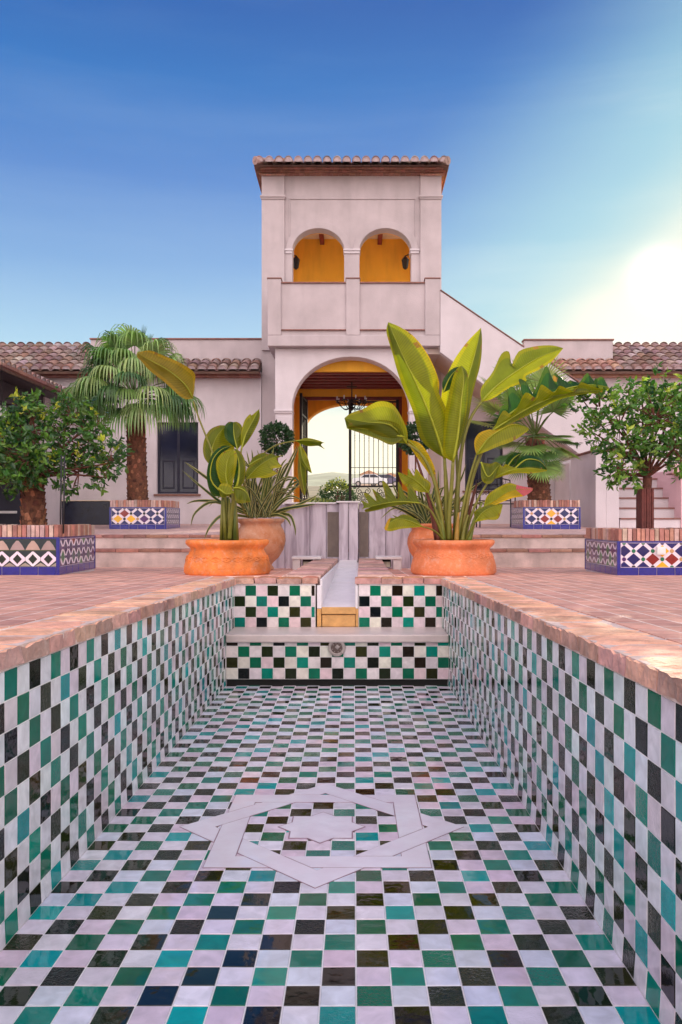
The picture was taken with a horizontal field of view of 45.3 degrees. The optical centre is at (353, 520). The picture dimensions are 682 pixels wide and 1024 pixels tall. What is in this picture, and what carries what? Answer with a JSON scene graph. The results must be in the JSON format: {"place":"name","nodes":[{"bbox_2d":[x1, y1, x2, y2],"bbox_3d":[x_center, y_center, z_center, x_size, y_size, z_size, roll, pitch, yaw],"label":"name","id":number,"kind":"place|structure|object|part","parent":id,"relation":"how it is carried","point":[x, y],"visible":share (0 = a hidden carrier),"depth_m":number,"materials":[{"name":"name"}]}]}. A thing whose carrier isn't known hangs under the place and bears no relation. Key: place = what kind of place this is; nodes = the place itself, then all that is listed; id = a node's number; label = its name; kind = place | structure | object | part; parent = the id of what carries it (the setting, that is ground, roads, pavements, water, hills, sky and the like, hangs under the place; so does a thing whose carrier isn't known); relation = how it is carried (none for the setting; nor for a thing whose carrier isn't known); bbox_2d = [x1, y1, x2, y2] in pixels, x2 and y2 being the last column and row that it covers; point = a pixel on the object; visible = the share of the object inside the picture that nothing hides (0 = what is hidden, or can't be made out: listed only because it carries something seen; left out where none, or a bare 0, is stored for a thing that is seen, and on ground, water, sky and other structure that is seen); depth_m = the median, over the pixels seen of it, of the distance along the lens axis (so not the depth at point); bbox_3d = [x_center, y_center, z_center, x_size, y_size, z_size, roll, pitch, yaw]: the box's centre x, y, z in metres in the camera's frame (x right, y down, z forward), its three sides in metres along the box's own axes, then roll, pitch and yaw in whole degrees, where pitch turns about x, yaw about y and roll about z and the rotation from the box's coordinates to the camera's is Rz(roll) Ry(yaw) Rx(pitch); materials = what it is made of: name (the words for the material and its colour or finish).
{"place":"outdoors","nodes":[
{"label":"outdoors","id":0,"kind":"place"},
{"bbox_2d":[0,567,681,643],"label":"patio","id":1,"kind":"structure","parent":0,"point":[650,604],"depth_m":5.86,"materials":[{"name":"ceramic"}]},
{"bbox_2d":[0,524,95,574],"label":"tiled planter","id":2,"kind":"object","parent":1,"relation":"on","point":[50,549],"visible":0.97,"depth_m":8.51,"materials":[{"name":"tile"}]},
{"bbox_2d":[60,455,64,533],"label":"support poles","id":3,"kind":"object","parent":2,"relation":"on","point":[63,490],"visible":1,"depth_m":8.64,"materials":[{"name":"black"}]},
{"bbox_2d":[0,385,134,524],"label":"citrus tree","id":4,"kind":"object","parent":2,"relation":"on","point":[31,482],"visible":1,"depth_m":9.04,"materials":[{"name":"green plant"}]},
{"bbox_2d":[184,539,270,575],"bbox_3d":[-1.349,0.388,8.750,0.920,0.372,0.919,0,0,0],"label":"terracotta bowl","id":5,"kind":"object","parent":1,"relation":"on","point":[219,557],"visible":1,"depth_m":8.38,"materials":[{"name":"ceramic"}]},
{"bbox_2d":[137,350,259,539],"bbox_3d":[-1.625,-0.774,8.725,1.198,1.980,0.709,0,0,0],"label":"bird of paradise","id":6,"kind":"object","parent":5,"relation":"on","point":[226,467],"visible":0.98,"depth_m":8.59,"materials":[{"name":"green plant"}]},
{"bbox_2d":[238,518,285,569],"bbox_3d":[-1.123,0.289,9.900,0.601,0.628,0.600,0,0,0],"label":"terracotta jar","id":7,"kind":"object","parent":1,"relation":"on","point":[271,530],"visible":0.66,"depth_m":9.67,"materials":[{"name":"ceramic"}]},
{"bbox_2d":[182,445,318,537],"bbox_3d":[-1.192,-0.345,9.619,1.561,1.115,0.672,0,0,-5],"label":"sword plant","id":8,"kind":"object","parent":7,"relation":"in","point":[266,502],"visible":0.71,"depth_m":9.65,"materials":[{"name":"green plant"}]},
{"bbox_2d":[241,438,323,516],"bbox_3d":[-0.886,-0.489,9.329,0.925,0.958,0.836,0,0,18],"label":"ragged banana plant","id":9,"kind":"object","parent":7,"relation":"in","point":[264,464],"visible":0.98,"depth_m":9.10,"materials":[{"name":"green plant"}]},
{"bbox_2d":[292,556,321,569],"bbox_3d":[-0.586,0.554,10.280,0.367,0.210,0.260,0,0,0],"label":"bench","id":10,"kind":"object","parent":1,"relation":"on","point":[296,562],"visible":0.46,"depth_m":10.17,"materials":[{"name":"white stone"}]},
{"bbox_2d":[286,558,337,622],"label":"brick curb","id":11,"kind":"structure","parent":1,"relation":"on","point":[320,568],"depth_m":8.94,"materials":[{"name":"brick"}]},
{"bbox_2d":[0,576,681,1023],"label":"tiled basin","id":12,"kind":"object","parent":1,"relation":"in","point":[418,800],"visible":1,"depth_m":3.29,"materials":[{"name":"tile"}]},
{"bbox_2d":[328,642,344,655],"bbox_3d":[-0.153,1.155,7.424,0.159,0.159,0.024,0,0,0],"label":"round wall light","id":13,"kind":"object","parent":12,"relation":"attached to","point":[336,649],"visible":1,"depth_m":7.41,"materials":[{"name":"metal"}]},
{"bbox_2d":[317,560,358,626],"bbox_3d":[-0.144,0.768,9.186,0.420,0.528,2.528,0,0,0],"label":"water channel","id":14,"kind":"object","parent":12,"relation":"on","point":[337,590],"visible":0.99,"depth_m":8.20,"materials":[{"name":"white stone"}]},
{"bbox_2d":[96,538,585,566],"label":"step risers","id":15,"kind":"object","parent":1,"relation":"on","point":[502,559],"depth_m":11.07,"materials":[{"name":"paint"}]},
{"bbox_2d":[94,534,585,551],"bbox_3d":[0.036,0.313,11.400,24.072,0.233,0.690,0,0,0],"label":"step nosing","id":16,"kind":"object","parent":15,"relation":"on","point":[218,536],"visible":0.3,"depth_m":11.46,"materials":[{"name":"brick"}]},
{"bbox_2d":[267,501,444,567],"bbox_3d":[0.004,0.263,10.735,2.442,1.023,0.650,0,0,0],"label":"marble fountain","id":17,"kind":"object","parent":1,"relation":"on","point":[337,531],"visible":0.45,"depth_m":10.54,"materials":[{"name":"white stone"}]},
{"bbox_2d":[358,558,392,577],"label":"brick curb","id":18,"kind":"structure","parent":1,"relation":"on","point":[373,567],"depth_m":8.99,"materials":[{"name":"brick"}]},
{"bbox_2d":[375,556,401,569],"bbox_3d":[0.442,0.554,10.280,0.332,0.210,0.260,0,0,0],"label":"bench","id":19,"kind":"object","parent":1,"relation":"on","point":[396,562],"visible":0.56,"depth_m":10.17,"materials":[{"name":"white stone"}]},
{"bbox_2d":[407,523,452,555],"bbox_3d":[0.951,0.319,9.900,0.600,0.567,0.600,0,0,0],"label":"terracotta jar","id":20,"kind":"object","parent":1,"relation":"on","point":[419,533],"visible":0.15,"depth_m":9.71,"materials":[{"name":"ceramic"}]},
{"bbox_2d":[383,465,484,523],"bbox_3d":[0.928,-0.295,9.836,1.399,0.782,0.450,0,0,-14],"label":"sword plant","id":21,"kind":"object","parent":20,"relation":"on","point":[420,513],"visible":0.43,"depth_m":9.81,"materials":[{"name":"green plant"}]},
{"bbox_2d":[411,539,495,575],"bbox_3d":[1.069,0.388,8.750,0.911,0.372,0.910,0,0,0],"label":"terracotta bowl","id":22,"kind":"object","parent":1,"relation":"on","point":[472,557],"visible":0.99,"depth_m":8.38,"materials":[{"name":"ceramic"}]},
{"bbox_2d":[345,322,608,539],"bbox_3d":[1.389,-0.958,8.773,3.079,2.384,0.810,0,0,-9],"label":"bird of paradise","id":23,"kind":"object","parent":22,"relation":"in","point":[443,421],"visible":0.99,"depth_m":8.65,"materials":[{"name":"green plant"}]},
{"bbox_2d":[585,527,681,574],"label":"tiled planter","id":24,"kind":"object","parent":1,"relation":"on","point":[621,551],"visible":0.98,"depth_m":8.46,"materials":[{"name":"tile"}]},
{"bbox_2d":[557,360,681,494],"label":"citrus tree","id":25,"kind":"object","parent":24,"relation":"on","point":[670,440],"visible":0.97,"depth_m":9.00,"materials":[{"name":"green plant"}]},
{"bbox_2d":[636,488,653,528],"bbox_3d":[3.230,-0.113,9.062,0.142,0.489,0.215,0,0,0],"label":"tree trunk","id":26,"kind":"object","parent":24,"relation":"on","point":[644,507],"visible":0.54,"depth_m":8.96,"materials":[{"name":"brown wood"}]},
{"bbox_2d":[656,547,665,554],"bbox_3d":[3.169,0.311,8.424,0.088,0.082,0.047,0,0,0],"label":"socket box","id":27,"kind":"object","parent":24,"relation":"attached to","point":[660,550],"visible":1,"depth_m":8.40,"materials":[{"name":"white plastic"}]},
{"bbox_2d":[0,0,681,474],"label":"sky","id":28,"kind":"structure","parent":0,"point":[132,131],"materials":[{"name":"blue"}]},
{"bbox_2d":[94,524,592,619],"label":"terrace","id":29,"kind":"structure","parent":0,"point":[197,529],"depth_m":13.81,"materials":[{"name":"beige stone"}]},
{"bbox_2d":[0,357,76,524],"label":"side porch","id":30,"kind":"object","parent":29,"relation":"on","point":[13,376],"visible":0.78,"depth_m":16.93,"materials":[{"name":"tile"}]},
{"bbox_2d":[0,411,28,524],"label":"dark doors","id":31,"kind":"structure","parent":30,"relation":"in","point":[5,505],"depth_m":16.93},
{"bbox_2d":[62,500,109,524],"bbox_3d":[-7.941,-0.098,18.450,5.159,0.706,0.960,0,0,0],"label":"bench","id":32,"kind":"object","parent":29,"relation":"on","point":[93,512],"visible":0.29,"depth_m":18.00,"materials":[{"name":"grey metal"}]},
{"bbox_2d":[0,338,261,523],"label":"wing","id":33,"kind":"structure","parent":29,"relation":"on","point":[228,379],"depth_m":19.00,"materials":[{"name":"white paint"}]},
{"bbox_2d":[154,423,200,495],"bbox_3d":[-4.092,-1.429,19.050,1.085,1.716,0.200,0,0,0],"label":"window","id":34,"kind":"structure","parent":33,"relation":"in","point":[176,447],"depth_m":19.12,"materials":[{"name":"black glass"}]},
{"bbox_2d":[109,500,179,528],"bbox_3d":[-3.853,-0.058,15.175,1.020,0.626,1.150,0,0,0],"label":"tiled planter","id":35,"kind":"object","parent":29,"relation":"on","point":[144,514],"visible":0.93,"depth_m":14.60,"materials":[{"name":"multicoloured tile"}]},
{"bbox_2d":[57,323,205,499],"bbox_3d":[-4.102,-1.998,15.175,2.429,3.411,2.512,0,0,40],"label":"fan palm","id":36,"kind":"object","parent":35,"relation":"in","point":[167,401],"visible":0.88,"depth_m":14.58,"materials":[{"name":"green plant"}]},
{"bbox_2d":[257,419,294,475],"bbox_3d":[-1.550,-0.949,16.399,0.767,2.146,0.760,0,0,0],"label":"ball topiary","id":37,"kind":"object","parent":29,"relation":"on","point":[275,428],"visible":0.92,"depth_m":16.27,"materials":[{"name":"green plant"}]},
{"bbox_2d":[252,155,450,503],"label":"tower","id":38,"kind":"structure","parent":29,"relation":"on","point":[347,232],"depth_m":18.93,"materials":[{"name":"paint"}]},
{"bbox_2d":[293,255,299,269],"bbox_3d":[-1.573,-6.400,20.200,0.507,0.404,0.173,0,0,0],"label":"wall lantern","id":39,"kind":"object","parent":38,"relation":"attached to","point":[296,260],"depth_m":20.15,"materials":[{"name":"black metal"}]},
{"bbox_2d":[300,393,307,501],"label":"iron gate","id":40,"kind":"structure","parent":38,"relation":"attached to","point":[303,417],"depth_m":20.02,"materials":[{"name":"black metal"}]},
{"bbox_2d":[335,382,368,410],"bbox_3d":[-0.041,-2.943,19.400,0.799,0.684,0.794,0,0,0],"label":"chandelier","id":41,"kind":"object","parent":38,"relation":"hanging from","point":[351,404],"visible":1,"depth_m":19.37,"materials":[{"name":"black metal"}]},
{"bbox_2d":[349,400,398,502],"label":"iron gate","id":42,"kind":"structure","parent":38,"relation":"attached to","point":[364,467],"depth_m":20.49,"materials":[{"name":"black metal"}]},
{"bbox_2d":[402,254,408,269],"bbox_3d":[1.433,-6.400,20.200,0.507,0.404,0.173,0,0,0],"label":"wall lantern","id":43,"kind":"object","parent":38,"relation":"attached to","point":[405,260],"depth_m":20.15,"materials":[{"name":"black metal"}]},
{"bbox_2d":[398,421,428,492],"bbox_3d":[1.233,-0.947,16.409,0.763,2.140,0.767,0,0,0],"label":"ball topiary","id":44,"kind":"object","parent":29,"relation":"on","point":[411,429],"visible":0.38,"depth_m":16.27,"materials":[{"name":"green plant"}]},
{"bbox_2d":[475,477,515,527],"bbox_3d":[2.722,-0.367,15.701,0.688,1.000,0.538,0,0,0],"label":"iron bench","id":45,"kind":"object","parent":29,"relation":"on","point":[480,500],"visible":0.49,"depth_m":15.94,"materials":[{"name":"black metal"}]},
{"bbox_2d":[511,500,580,528],"bbox_3d":[3.543,-0.058,15.175,1.030,0.626,1.150,0,0,0],"label":"tiled planter","id":46,"kind":"object","parent":29,"relation":"on","point":[545,514],"visible":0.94,"depth_m":14.60,"materials":[{"name":"multicoloured tile"}]},
{"bbox_2d":[471,355,578,499],"bbox_3d":[3.126,-1.682,14.994,2.219,2.781,1.881,0,0,0],"label":"fan palm","id":47,"kind":"object","parent":46,"relation":"in","point":[534,444],"visible":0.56,"depth_m":14.74,"materials":[{"name":"green plant"}]},
{"bbox_2d":[428,290,681,527],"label":"staircase","id":48,"kind":"structure","parent":29,"relation":"on","point":[461,325],"depth_m":17.40,"materials":[{"name":"white paint"}]},
{"bbox_2d":[666,456,681,474],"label":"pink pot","id":49,"kind":"object","parent":48,"relation":"on","point":[671,472],"visible":0.22,"depth_m":15.67,"materials":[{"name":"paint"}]},
{"bbox_2d":[441,339,681,523],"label":"wing","id":50,"kind":"structure","parent":29,"relation":"on","point":[609,361],"depth_m":19.00,"materials":[{"name":"white paint"}]},
{"bbox_2d":[462,422,501,492],"bbox_3d":[3.034,-1.482,19.050,1.006,1.663,0.200,0,0,0],"label":"window","id":51,"kind":"structure","parent":50,"relation":"in","point":[489,456],"depth_m":19.12,"materials":[{"name":"black glass"}]},
{"bbox_2d":[308,472,395,485],"bbox_3d":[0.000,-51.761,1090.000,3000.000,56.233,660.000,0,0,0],"label":"hills","id":52,"kind":"structure","parent":0,"point":[320,479],"depth_m":974.77,"materials":[{"name":"beige"}]},
{"bbox_2d":[308,486,395,626],"bbox_3d":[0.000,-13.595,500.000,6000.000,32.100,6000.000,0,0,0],"label":"ground","id":53,"kind":"structure","parent":0,"point":[313,491],"depth_m":71.68,"materials":[{"name":"beige stone"}]},
{"bbox_2d":[308,497,336,508],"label":"shrub","id":54,"kind":"object","parent":53,"relation":"on","point":[317,499],"visible":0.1,"depth_m":41.71,"materials":[{"name":"green plant"}]},
{"bbox_2d":[317,477,357,507],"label":"shrub","id":55,"kind":"object","parent":53,"relation":"on","point":[330,485],"visible":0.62,"depth_m":43.60,"materials":[{"name":"green plant"}]},
{"bbox_2d":[360,470,377,484],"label":"house","id":56,"kind":"structure","parent":53,"relation":"on","point":[368,472],"depth_m":299.70,"materials":[{"name":"grey"}]},
{"bbox_2d":[352,474,386,484],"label":"parked car","id":57,"kind":"object","parent":53,"relation":"on","point":[368,478],"visible":0.67,"depth_m":95.00,"materials":[{"name":"white paint"}]},
{"bbox_2d":[371,474,395,484],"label":"parked car","id":58,"kind":"object","parent":53,"relation":"on","point":[388,477],"visible":0.22,"depth_m":99.00,"materials":[{"name":"purple paint"}]},
{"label":"side windows","id":59,"kind":"part","parent":58,"relation":"part of","materials":[{"name":"glass"}]}
]}

